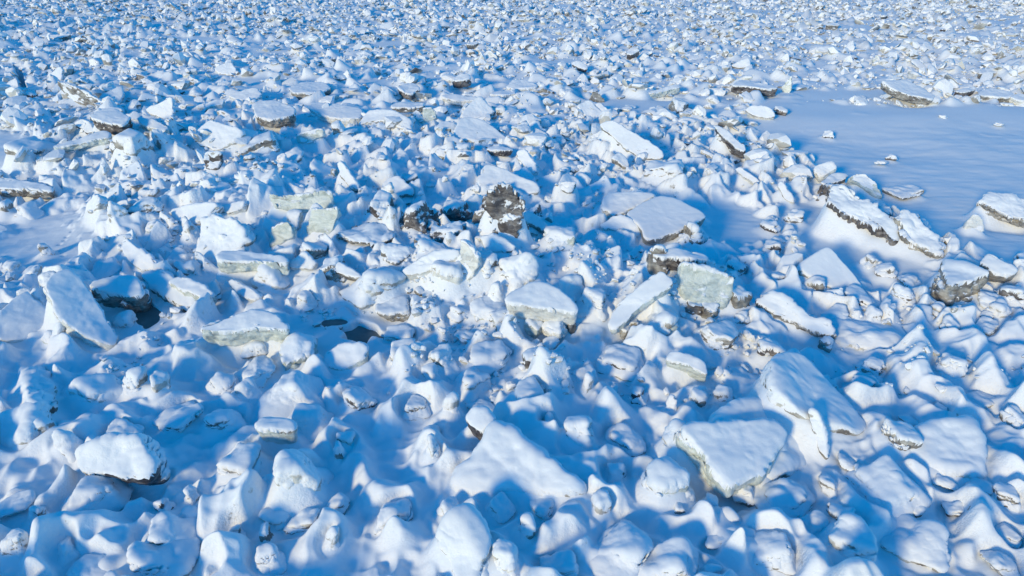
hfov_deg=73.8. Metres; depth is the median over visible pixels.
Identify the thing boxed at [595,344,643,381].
snowy ice lump
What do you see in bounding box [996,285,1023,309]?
snowy ice lump
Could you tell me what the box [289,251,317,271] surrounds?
ice block
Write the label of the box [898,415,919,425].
snowy ice lump
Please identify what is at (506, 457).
ice floe
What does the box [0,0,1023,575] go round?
snow ground
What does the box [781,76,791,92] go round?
ice block
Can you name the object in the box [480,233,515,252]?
ice block
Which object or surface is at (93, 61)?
ice block
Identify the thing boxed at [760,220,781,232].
snowy ice lump
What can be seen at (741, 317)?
snowy ice lump
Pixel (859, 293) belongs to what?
snowy ice lump
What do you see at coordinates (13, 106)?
ice rubble
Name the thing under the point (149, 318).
meltwater
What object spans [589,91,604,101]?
ice block
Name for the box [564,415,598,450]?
ice block
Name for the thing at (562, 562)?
snowy ice lump
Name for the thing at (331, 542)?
snowy ice lump
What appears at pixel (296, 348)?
ice boulder
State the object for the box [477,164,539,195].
ice floe
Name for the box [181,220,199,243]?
snowy ice lump
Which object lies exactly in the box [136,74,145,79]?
ice floe
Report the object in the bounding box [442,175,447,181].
ice chunk
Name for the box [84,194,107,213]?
ice shard
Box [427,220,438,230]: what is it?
ice fragment
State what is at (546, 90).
ice boulder
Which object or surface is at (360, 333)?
meltwater
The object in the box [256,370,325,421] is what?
ice block
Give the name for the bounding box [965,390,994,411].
snowy ice lump
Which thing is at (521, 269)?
ice block
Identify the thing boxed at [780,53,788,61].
ice shard
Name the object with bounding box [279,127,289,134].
ice chunk
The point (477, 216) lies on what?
ice block
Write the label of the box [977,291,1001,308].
snowy ice lump
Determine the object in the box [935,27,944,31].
ice block
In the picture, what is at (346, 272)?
ice floe
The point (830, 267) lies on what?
ice floe
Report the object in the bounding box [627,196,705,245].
ice floe
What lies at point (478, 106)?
ice floe
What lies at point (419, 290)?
ice fragment
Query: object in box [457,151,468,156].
ice chunk
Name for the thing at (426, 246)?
snowy ice lump
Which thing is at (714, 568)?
snowy ice lump
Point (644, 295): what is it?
ice floe
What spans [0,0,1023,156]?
tilted ice plates
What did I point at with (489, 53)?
ice block
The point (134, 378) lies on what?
ice block
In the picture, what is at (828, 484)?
snowy ice lump
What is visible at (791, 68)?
ice chunk
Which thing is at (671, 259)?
ice floe
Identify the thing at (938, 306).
snowy ice lump
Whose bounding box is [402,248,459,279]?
ice floe
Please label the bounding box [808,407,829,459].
ice shard
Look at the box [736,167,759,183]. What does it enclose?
ice floe
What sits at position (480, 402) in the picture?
snowy ice lump
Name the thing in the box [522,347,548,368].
ice block
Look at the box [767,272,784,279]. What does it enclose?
snowy ice lump
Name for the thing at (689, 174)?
ice chunk
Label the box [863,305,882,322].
snowy ice lump
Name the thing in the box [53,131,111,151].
ice floe
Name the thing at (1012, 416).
snowy ice lump
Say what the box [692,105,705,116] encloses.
ice chunk
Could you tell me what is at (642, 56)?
ice shard
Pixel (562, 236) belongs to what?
ice block
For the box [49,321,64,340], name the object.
ice shard
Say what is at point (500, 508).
snowy ice lump
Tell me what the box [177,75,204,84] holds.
ice boulder
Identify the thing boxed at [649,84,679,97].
ice floe
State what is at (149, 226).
snowy ice lump
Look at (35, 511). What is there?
snowy ice lump
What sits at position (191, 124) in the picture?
ice block
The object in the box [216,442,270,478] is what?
ice block
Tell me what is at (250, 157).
ice chunk
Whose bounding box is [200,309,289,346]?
ice floe
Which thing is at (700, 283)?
ice block
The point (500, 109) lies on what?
ice block
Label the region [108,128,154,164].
ice boulder
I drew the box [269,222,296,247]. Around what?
ice block
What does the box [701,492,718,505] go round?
snowy ice lump
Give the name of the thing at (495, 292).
snowy ice lump
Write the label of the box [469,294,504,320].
ice block
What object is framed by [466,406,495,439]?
ice floe
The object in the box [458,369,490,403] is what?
snowy ice lump
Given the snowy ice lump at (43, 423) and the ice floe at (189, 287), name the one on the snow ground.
the snowy ice lump at (43, 423)
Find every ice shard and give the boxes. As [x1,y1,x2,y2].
[41,330,52,343]
[49,67,64,80]
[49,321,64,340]
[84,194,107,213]
[460,239,481,281]
[637,53,648,59]
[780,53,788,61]
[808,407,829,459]
[843,55,852,63]
[872,55,879,62]
[941,23,951,30]
[949,80,958,89]
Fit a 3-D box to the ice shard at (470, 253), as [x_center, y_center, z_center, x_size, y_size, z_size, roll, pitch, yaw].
[-1.993,-1.069,31.035,0.845,2.054,1.289,-23,35,-36]
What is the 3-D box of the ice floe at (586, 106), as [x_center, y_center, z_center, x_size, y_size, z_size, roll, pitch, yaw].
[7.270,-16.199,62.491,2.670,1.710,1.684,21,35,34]
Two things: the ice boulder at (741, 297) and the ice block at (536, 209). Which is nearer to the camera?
the ice boulder at (741, 297)
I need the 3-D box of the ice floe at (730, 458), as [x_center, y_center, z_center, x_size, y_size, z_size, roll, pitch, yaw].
[7.169,5.173,21.478,3.650,1.695,2.388,-9,29,-16]
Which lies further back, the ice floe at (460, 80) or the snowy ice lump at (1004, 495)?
the ice floe at (460, 80)
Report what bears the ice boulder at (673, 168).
on the snow ground
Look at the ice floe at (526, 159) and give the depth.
47.31 m
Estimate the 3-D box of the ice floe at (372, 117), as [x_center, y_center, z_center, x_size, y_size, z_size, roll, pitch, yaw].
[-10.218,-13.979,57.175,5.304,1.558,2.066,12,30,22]
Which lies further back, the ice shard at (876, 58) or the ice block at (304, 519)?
the ice shard at (876, 58)
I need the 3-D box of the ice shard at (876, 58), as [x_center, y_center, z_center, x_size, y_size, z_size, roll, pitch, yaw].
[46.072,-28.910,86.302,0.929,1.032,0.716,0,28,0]
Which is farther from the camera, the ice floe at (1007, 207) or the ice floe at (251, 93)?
the ice floe at (251, 93)
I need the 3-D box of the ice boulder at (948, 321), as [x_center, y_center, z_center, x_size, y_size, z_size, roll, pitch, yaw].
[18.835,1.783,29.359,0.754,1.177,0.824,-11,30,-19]
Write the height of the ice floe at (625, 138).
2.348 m
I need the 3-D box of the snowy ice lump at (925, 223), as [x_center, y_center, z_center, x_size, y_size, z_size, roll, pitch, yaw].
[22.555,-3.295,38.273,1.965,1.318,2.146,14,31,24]
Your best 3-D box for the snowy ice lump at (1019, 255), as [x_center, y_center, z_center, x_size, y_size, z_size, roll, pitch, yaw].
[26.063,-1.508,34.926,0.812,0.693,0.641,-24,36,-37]
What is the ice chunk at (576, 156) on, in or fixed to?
on the snow ground
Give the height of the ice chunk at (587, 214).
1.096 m
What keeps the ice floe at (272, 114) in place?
on the snow ground
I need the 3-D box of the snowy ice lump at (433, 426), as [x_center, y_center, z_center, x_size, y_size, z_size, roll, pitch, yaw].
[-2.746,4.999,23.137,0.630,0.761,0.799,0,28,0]
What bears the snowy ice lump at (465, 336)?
on the snow ground
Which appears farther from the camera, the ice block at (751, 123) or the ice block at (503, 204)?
the ice block at (751, 123)
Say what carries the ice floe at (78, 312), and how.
on the snow ground
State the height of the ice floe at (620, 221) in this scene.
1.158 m
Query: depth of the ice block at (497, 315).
29.15 m
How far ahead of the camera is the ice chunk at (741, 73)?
78.19 m
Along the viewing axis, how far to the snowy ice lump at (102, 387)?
24.29 m
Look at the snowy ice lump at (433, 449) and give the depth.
21.61 m
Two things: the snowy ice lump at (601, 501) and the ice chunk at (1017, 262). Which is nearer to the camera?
the snowy ice lump at (601, 501)
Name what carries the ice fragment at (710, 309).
on the snow ground
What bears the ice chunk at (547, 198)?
on the snow ground
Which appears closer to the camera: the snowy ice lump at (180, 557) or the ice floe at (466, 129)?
the snowy ice lump at (180, 557)
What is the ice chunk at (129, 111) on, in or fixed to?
on the snow ground
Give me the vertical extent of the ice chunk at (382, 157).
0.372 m
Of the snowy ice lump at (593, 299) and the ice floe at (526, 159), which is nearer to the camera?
the snowy ice lump at (593, 299)
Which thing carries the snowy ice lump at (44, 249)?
on the snow ground
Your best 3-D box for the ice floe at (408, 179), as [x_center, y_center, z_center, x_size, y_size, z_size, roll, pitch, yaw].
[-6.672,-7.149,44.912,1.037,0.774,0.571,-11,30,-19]
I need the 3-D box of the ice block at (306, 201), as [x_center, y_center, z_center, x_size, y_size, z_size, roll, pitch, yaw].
[-11.726,-4.782,38.250,3.638,1.613,1.216,0,28,0]
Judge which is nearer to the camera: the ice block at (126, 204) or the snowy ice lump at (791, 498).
the snowy ice lump at (791, 498)
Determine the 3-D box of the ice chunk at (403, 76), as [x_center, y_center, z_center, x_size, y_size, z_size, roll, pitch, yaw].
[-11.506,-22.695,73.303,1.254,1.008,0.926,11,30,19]
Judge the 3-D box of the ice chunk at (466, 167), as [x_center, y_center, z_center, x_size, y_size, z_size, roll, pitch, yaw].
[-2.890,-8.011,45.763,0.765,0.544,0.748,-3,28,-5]
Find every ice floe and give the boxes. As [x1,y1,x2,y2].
[0,177,55,199]
[0,291,45,342]
[0,402,51,448]
[11,365,57,413]
[39,34,70,39]
[43,269,118,349]
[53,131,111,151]
[58,81,101,105]
[74,119,93,133]
[90,109,132,134]
[90,275,152,312]
[99,86,124,103]
[102,107,122,111]
[121,239,159,272]
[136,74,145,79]
[137,117,169,133]
[141,269,195,311]
[146,97,175,118]
[168,134,185,143]
[168,277,216,303]
[171,202,223,225]
[174,68,197,74]
[194,120,245,150]
[196,99,224,109]
[196,213,255,264]
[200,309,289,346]
[215,62,236,74]
[215,250,289,274]
[223,201,247,214]
[229,88,261,101]
[229,279,262,301]
[252,100,295,127]
[254,417,297,443]
[289,81,330,99]
[309,102,363,124]
[324,341,368,370]
[329,262,361,280]
[337,160,361,192]
[358,109,413,129]
[381,86,397,95]
[382,176,413,197]
[391,102,424,112]
[397,83,419,99]
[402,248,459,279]
[403,173,417,183]
[434,121,452,131]
[441,94,476,104]
[449,420,586,496]
[452,74,471,87]
[453,117,504,143]
[460,96,493,117]
[466,42,478,48]
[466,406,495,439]
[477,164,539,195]
[487,146,512,156]
[490,91,515,98]
[504,281,577,324]
[506,79,537,91]
[517,149,538,175]
[523,211,547,233]
[572,61,587,72]
[577,100,601,116]
[595,103,606,111]
[600,120,663,159]
[600,214,640,236]
[601,191,655,218]
[608,272,673,333]
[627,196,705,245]
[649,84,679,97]
[649,248,707,270]
[666,351,706,382]
[673,417,786,497]
[708,397,805,480]
[715,126,745,158]
[731,80,777,96]
[732,58,750,68]
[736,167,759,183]
[755,290,836,339]
[760,352,865,435]
[777,181,795,203]
[796,247,861,290]
[815,46,850,54]
[817,173,847,193]
[825,23,839,29]
[846,174,881,198]
[880,80,934,104]
[910,414,987,478]
[954,87,974,96]
[976,191,1023,227]
[977,68,996,78]
[978,88,1013,102]
[1009,94,1023,104]
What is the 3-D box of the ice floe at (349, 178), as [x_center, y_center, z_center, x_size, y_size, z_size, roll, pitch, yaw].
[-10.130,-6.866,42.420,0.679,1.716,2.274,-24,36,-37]
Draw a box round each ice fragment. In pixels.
[414,234,431,243]
[414,286,423,295]
[422,290,431,297]
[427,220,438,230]
[524,318,542,337]
[542,320,567,338]
[543,336,559,349]
[567,323,576,333]
[620,324,630,339]
[628,318,638,325]
[684,300,702,315]
[701,302,718,318]
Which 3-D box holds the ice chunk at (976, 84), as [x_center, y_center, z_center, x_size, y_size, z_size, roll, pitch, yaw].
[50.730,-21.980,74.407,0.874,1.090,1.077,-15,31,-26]
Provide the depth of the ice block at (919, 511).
20.09 m
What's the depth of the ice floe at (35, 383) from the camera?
24.57 m
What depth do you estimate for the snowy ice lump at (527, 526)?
18.88 m
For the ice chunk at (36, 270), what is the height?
0.787 m
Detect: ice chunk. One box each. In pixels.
[2,122,10,127]
[5,272,14,281]
[16,287,30,295]
[23,264,41,275]
[38,271,54,286]
[41,94,52,97]
[73,112,83,117]
[78,77,88,83]
[95,184,105,191]
[101,54,112,65]
[101,83,112,91]
[101,164,108,174]
[107,201,127,217]
[126,108,138,113]
[128,181,143,188]
[148,187,159,196]
[157,157,172,164]
[185,110,192,116]
[190,181,199,186]
[201,114,215,119]
[243,154,255,159]
[263,86,271,91]
[265,164,273,170]
[277,153,286,161]
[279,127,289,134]
[330,168,338,176]
[343,69,350,77]
[378,155,385,160]
[382,182,393,193]
[399,72,410,81]
[425,183,434,186]
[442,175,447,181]
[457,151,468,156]
[463,164,474,170]
[473,184,479,192]
[543,212,553,222]
[544,195,550,202]
[559,88,571,95]
[561,181,575,193]
[567,102,576,108]
[572,153,579,160]
[580,198,591,205]
[582,209,591,217]
[622,253,630,261]
[625,166,632,172]
[637,245,644,252]
[663,149,674,155]
[685,171,692,177]
[690,167,696,173]
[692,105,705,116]
[699,87,709,95]
[717,265,726,271]
[722,61,731,66]
[724,105,732,109]
[738,70,744,76]
[765,143,772,148]
[775,168,783,176]
[786,65,796,71]
[791,59,799,63]
[792,79,801,83]
[809,75,819,81]
[970,47,982,53]
[971,95,980,102]
[973,82,981,86]
[997,86,1009,90]
[1012,259,1023,266]
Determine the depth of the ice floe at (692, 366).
25.88 m
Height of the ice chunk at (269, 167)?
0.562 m
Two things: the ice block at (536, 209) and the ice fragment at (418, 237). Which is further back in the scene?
the ice block at (536, 209)
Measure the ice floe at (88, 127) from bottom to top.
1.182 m
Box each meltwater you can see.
[126,305,160,328]
[321,319,347,326]
[344,326,383,343]
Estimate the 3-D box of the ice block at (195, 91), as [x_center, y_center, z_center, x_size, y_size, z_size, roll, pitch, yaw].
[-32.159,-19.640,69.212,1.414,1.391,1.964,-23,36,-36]
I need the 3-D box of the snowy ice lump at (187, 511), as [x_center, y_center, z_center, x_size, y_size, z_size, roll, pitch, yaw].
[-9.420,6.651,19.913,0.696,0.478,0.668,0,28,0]
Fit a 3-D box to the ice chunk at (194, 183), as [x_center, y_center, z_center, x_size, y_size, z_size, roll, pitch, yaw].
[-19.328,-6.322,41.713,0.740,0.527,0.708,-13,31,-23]
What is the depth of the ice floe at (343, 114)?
59.26 m
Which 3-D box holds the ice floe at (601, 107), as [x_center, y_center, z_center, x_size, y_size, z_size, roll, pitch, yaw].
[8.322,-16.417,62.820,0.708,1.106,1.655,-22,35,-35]
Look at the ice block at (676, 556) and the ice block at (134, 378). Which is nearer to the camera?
the ice block at (676, 556)
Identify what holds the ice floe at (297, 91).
on the snow ground
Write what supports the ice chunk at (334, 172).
on the snow ground
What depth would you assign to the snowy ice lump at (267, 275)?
32.31 m
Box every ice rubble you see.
[0,0,1023,84]
[0,69,1023,186]
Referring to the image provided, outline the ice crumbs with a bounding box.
[0,116,1023,404]
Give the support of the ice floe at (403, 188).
on the snow ground
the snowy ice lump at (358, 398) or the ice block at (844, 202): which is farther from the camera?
the ice block at (844, 202)
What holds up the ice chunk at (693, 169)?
on the snow ground
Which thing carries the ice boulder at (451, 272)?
on the snow ground
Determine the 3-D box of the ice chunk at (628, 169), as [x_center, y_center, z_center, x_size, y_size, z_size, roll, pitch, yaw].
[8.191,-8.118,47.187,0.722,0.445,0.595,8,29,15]
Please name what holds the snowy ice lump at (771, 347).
on the snow ground
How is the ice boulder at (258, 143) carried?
on the snow ground
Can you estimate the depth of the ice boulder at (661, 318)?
27.86 m
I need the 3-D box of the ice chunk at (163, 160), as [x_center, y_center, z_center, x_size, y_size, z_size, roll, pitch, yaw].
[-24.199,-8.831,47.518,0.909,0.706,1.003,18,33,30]
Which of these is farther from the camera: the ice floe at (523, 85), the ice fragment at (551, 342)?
the ice floe at (523, 85)
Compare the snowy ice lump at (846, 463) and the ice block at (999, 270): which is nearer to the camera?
the snowy ice lump at (846, 463)
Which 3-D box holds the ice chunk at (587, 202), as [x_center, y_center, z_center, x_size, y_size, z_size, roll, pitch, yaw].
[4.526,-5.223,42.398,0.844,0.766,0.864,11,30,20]
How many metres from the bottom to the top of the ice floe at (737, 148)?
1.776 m
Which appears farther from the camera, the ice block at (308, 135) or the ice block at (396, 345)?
the ice block at (308, 135)
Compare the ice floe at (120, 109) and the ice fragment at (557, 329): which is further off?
the ice floe at (120, 109)
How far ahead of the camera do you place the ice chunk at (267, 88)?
68.81 m
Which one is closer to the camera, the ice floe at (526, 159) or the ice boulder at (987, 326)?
the ice boulder at (987, 326)
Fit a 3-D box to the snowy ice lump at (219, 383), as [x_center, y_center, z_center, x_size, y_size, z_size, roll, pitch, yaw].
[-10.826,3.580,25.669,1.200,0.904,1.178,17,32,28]
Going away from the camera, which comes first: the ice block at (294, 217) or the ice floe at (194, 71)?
the ice block at (294, 217)
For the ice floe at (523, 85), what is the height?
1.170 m
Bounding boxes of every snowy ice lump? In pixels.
[0,199,15,213]
[0,489,35,518]
[0,528,29,559]
[1,260,25,274]
[14,201,44,219]
[28,505,48,526]
[33,415,56,433]
[37,243,54,255]
[57,536,79,567]
[61,475,132,511]
[66,373,122,413]
[66,554,106,575]
[91,257,121,278]
[112,310,137,327]
[126,536,200,575]
[140,511,195,545]
[145,219,167,232]
[152,400,203,432]
[153,498,175,511]
[178,505,197,517]
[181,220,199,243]
[183,259,202,276]
[183,484,199,504]
[202,409,246,431]
[204,564,217,575]
[205,371,239,396]
[208,281,221,300]
[229,524,246,536]
[240,340,268,359]
[251,264,289,289]
[255,542,286,573]
[259,522,274,542]
[292,403,333,440]
[297,290,317,307]
[324,525,339,550]
[326,492,349,513]
[339,266,405,308]
[342,386,377,410]
[373,498,412,534]
[402,394,430,420]
[416,238,447,259]
[419,363,441,380]
[422,425,440,431]
[426,433,440,458]
[436,496,458,515]
[442,390,464,418]
[446,306,468,323]
[454,330,473,342]
[455,366,479,381]
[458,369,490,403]
[465,339,511,375]
[466,398,494,410]
[485,492,515,523]
[487,281,504,301]
[514,376,543,399]
[515,512,535,540]
[528,498,553,521]
[529,227,543,239]
[539,549,578,575]
[544,412,553,420]
[558,274,583,297]
[572,364,598,384]
[577,286,607,321]
[591,489,611,514]
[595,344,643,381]
[604,422,645,456]
[605,463,626,482]
[631,386,647,405]
[640,456,695,501]
[662,418,685,448]
[664,394,676,414]
[674,502,686,514]
[686,387,707,408]
[700,563,722,574]
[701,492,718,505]
[705,526,755,549]
[713,384,732,402]
[721,506,740,523]
[725,257,746,275]
[732,485,754,507]
[734,310,749,324]
[752,478,815,517]
[752,531,795,575]
[757,338,786,355]
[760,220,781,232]
[762,240,780,253]
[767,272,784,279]
[783,208,804,222]
[800,509,828,534]
[803,275,826,291]
[818,473,837,499]
[820,304,848,319]
[822,130,834,137]
[826,502,855,519]
[830,318,905,349]
[838,453,854,470]
[843,284,880,307]
[845,375,875,386]
[855,356,886,382]
[859,254,883,268]
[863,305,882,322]
[874,160,887,163]
[874,262,897,277]
[879,514,950,572]
[881,418,923,450]
[882,184,924,199]
[885,153,897,160]
[887,284,916,309]
[896,214,932,230]
[897,274,920,287]
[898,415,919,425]
[910,304,932,320]
[920,250,943,257]
[930,301,944,312]
[932,474,958,491]
[933,352,967,378]
[934,402,947,409]
[938,114,947,118]
[941,501,964,516]
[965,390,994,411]
[965,477,992,494]
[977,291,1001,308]
[980,550,1020,575]
[989,298,1011,317]
[989,482,1020,512]
[993,122,1004,125]
[995,523,1021,548]
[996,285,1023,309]
[998,405,1023,428]
[1012,252,1023,260]
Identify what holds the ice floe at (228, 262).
on the snow ground
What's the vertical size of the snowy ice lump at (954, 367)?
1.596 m
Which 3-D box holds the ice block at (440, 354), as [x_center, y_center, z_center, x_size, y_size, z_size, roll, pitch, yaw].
[-2.678,3.011,26.591,1.169,1.501,1.850,-14,31,-24]
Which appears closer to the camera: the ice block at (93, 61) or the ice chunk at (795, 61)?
the ice chunk at (795, 61)
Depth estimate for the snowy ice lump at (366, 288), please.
30.52 m
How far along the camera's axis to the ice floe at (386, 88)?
68.31 m
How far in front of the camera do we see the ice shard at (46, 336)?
28.20 m
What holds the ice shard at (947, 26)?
on the snow ground
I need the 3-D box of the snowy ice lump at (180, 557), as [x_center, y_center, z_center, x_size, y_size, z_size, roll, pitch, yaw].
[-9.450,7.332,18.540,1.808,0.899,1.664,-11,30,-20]
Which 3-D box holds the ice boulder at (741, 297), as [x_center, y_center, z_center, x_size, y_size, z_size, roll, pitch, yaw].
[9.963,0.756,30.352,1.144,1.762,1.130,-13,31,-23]
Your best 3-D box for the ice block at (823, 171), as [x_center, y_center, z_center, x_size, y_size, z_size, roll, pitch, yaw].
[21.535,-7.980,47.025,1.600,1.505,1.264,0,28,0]
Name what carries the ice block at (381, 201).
on the snow ground
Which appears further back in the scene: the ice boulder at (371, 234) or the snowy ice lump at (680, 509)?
the ice boulder at (371, 234)
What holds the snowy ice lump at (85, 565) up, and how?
on the snow ground
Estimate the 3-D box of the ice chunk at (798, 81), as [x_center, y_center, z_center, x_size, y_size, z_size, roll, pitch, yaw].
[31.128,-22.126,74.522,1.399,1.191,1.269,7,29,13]
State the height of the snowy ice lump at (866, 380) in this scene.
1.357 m
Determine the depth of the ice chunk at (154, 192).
40.67 m
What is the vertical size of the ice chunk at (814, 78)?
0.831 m
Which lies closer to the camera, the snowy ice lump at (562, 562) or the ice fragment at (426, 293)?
the snowy ice lump at (562, 562)
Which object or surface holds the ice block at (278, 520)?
on the snow ground
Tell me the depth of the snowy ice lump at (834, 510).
19.82 m
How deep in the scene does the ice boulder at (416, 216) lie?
35.78 m
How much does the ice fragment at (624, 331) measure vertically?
0.450 m
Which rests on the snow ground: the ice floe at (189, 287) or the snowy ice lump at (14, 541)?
the snowy ice lump at (14, 541)
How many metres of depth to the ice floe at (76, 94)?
64.83 m
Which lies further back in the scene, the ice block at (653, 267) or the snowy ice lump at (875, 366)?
the ice block at (653, 267)
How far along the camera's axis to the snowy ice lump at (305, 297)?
30.74 m
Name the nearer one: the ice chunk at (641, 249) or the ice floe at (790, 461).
the ice floe at (790, 461)
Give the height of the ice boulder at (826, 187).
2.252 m
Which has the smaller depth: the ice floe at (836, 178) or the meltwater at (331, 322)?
the meltwater at (331, 322)
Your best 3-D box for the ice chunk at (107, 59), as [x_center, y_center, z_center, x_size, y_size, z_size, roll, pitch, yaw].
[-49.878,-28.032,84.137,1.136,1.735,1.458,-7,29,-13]
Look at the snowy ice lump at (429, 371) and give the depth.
25.74 m
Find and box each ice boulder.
[3,136,56,154]
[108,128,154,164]
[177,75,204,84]
[239,131,279,156]
[279,332,317,370]
[285,147,303,162]
[319,254,347,282]
[331,120,345,134]
[336,222,395,247]
[380,243,414,265]
[399,200,439,233]
[430,220,464,242]
[431,260,462,284]
[439,199,472,220]
[479,251,498,278]
[537,87,554,93]
[574,172,590,185]
[639,300,678,335]
[643,159,684,177]
[669,98,688,113]
[676,221,708,244]
[730,285,752,308]
[816,183,843,200]
[878,205,891,215]
[929,258,988,306]
[939,314,959,329]
[965,41,980,44]
[976,316,998,335]
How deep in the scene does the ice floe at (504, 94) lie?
68.85 m
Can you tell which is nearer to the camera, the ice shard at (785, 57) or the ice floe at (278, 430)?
the ice floe at (278, 430)
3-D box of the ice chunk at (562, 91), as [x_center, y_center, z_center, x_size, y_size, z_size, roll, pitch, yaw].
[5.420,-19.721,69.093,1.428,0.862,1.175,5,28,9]
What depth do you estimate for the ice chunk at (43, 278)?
31.33 m
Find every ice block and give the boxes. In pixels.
[25,90,37,97]
[51,429,84,463]
[75,432,170,485]
[89,58,103,66]
[105,418,144,433]
[117,200,131,209]
[122,366,150,398]
[127,197,163,214]
[150,370,170,392]
[173,261,189,275]
[176,122,183,131]
[184,123,197,128]
[188,86,201,96]
[203,151,223,169]
[216,110,230,116]
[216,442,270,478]
[234,355,275,387]
[234,377,262,402]
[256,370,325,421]
[258,508,289,530]
[269,190,334,212]
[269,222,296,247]
[273,448,334,490]
[283,508,319,534]
[286,209,302,230]
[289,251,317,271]
[296,128,325,143]
[299,241,327,258]
[306,206,341,234]
[333,440,347,459]
[336,431,355,444]
[365,190,393,217]
[375,296,409,321]
[383,324,414,341]
[389,338,415,364]
[422,107,435,124]
[427,503,491,575]
[430,343,460,381]
[455,143,470,149]
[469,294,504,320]
[471,209,484,223]
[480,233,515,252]
[481,182,525,237]
[484,50,496,59]
[489,306,507,327]
[492,538,518,575]
[494,104,504,115]
[496,66,502,70]
[499,251,538,290]
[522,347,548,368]
[528,204,542,216]
[544,225,575,248]
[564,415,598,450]
[581,371,594,393]
[588,519,652,575]
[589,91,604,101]
[590,130,601,138]
[611,153,628,168]
[627,49,639,59]
[638,536,698,575]
[646,244,668,274]
[676,261,733,309]
[692,320,738,349]
[744,120,757,125]
[745,105,774,119]
[773,105,787,115]
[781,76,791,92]
[813,161,836,182]
[818,336,833,352]
[825,184,899,245]
[828,512,878,561]
[845,454,931,517]
[854,463,863,470]
[894,209,945,258]
[907,71,925,78]
[914,506,925,517]
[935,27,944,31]
[963,214,983,231]
[979,254,1017,282]
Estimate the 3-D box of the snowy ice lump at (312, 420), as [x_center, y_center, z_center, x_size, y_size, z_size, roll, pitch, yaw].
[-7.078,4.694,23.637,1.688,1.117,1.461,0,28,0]
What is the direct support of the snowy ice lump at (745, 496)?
on the snow ground
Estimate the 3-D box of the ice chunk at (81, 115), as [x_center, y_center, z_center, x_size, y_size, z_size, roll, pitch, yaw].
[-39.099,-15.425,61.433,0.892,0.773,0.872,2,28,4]
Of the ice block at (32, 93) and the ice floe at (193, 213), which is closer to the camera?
the ice floe at (193, 213)
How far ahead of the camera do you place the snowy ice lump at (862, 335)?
28.85 m
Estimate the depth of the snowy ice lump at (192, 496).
20.42 m
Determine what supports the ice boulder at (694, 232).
on the snow ground
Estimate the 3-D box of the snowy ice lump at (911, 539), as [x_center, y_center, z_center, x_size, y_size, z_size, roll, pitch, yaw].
[11.439,7.053,19.254,1.808,0.890,1.817,20,34,33]
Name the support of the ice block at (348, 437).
on the snow ground
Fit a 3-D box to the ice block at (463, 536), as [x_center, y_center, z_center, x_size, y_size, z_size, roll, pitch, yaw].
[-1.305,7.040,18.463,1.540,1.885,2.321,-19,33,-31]
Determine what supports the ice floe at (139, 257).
on the snow ground
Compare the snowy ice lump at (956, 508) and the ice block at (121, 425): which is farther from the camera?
the ice block at (121, 425)
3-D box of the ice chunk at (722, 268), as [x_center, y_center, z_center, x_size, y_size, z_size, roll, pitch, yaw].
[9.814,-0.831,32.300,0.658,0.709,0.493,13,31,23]
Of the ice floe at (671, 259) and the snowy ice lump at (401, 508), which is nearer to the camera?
the snowy ice lump at (401, 508)
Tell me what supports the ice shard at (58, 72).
on the snow ground
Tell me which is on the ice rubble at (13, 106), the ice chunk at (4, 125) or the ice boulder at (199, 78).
the ice chunk at (4, 125)
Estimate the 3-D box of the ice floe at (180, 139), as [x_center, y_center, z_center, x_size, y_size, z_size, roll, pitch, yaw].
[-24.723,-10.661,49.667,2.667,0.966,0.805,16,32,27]
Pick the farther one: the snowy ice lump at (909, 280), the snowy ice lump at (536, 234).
the snowy ice lump at (536, 234)
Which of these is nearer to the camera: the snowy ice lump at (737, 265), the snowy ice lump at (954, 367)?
the snowy ice lump at (954, 367)
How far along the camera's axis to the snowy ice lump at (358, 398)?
24.34 m
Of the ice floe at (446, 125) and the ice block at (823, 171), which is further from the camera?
the ice floe at (446, 125)
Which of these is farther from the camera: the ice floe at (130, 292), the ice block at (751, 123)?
the ice block at (751, 123)
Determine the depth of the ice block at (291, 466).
20.05 m
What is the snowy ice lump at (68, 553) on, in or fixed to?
on the snow ground
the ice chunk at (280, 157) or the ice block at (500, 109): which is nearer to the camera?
the ice chunk at (280, 157)
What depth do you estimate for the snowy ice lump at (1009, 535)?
19.31 m
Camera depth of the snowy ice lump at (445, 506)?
19.89 m
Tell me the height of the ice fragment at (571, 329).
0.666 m
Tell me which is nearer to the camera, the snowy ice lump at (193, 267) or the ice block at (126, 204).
the snowy ice lump at (193, 267)
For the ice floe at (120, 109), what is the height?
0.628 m
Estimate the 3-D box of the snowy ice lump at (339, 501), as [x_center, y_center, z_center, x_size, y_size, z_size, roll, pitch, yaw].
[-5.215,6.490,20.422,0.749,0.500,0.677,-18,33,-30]
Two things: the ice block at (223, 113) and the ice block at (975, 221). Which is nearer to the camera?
the ice block at (975, 221)
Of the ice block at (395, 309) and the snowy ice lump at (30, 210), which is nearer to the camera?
the ice block at (395, 309)
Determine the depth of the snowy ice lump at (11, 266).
34.23 m
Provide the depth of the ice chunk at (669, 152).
51.43 m
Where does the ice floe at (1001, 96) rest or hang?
on the snow ground
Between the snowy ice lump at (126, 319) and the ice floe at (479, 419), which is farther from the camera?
the snowy ice lump at (126, 319)
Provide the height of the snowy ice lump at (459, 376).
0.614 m
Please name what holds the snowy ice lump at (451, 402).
on the snow ground
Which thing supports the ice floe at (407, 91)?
on the snow ground
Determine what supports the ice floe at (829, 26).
on the snow ground
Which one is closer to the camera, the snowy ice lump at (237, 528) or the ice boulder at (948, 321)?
the snowy ice lump at (237, 528)
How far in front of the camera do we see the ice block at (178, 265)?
33.48 m
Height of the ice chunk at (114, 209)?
1.176 m
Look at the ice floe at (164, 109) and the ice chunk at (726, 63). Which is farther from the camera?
the ice chunk at (726, 63)
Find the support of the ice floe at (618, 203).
on the snow ground
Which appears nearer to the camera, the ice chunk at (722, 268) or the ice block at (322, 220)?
the ice chunk at (722, 268)
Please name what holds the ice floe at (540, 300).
on the snow ground

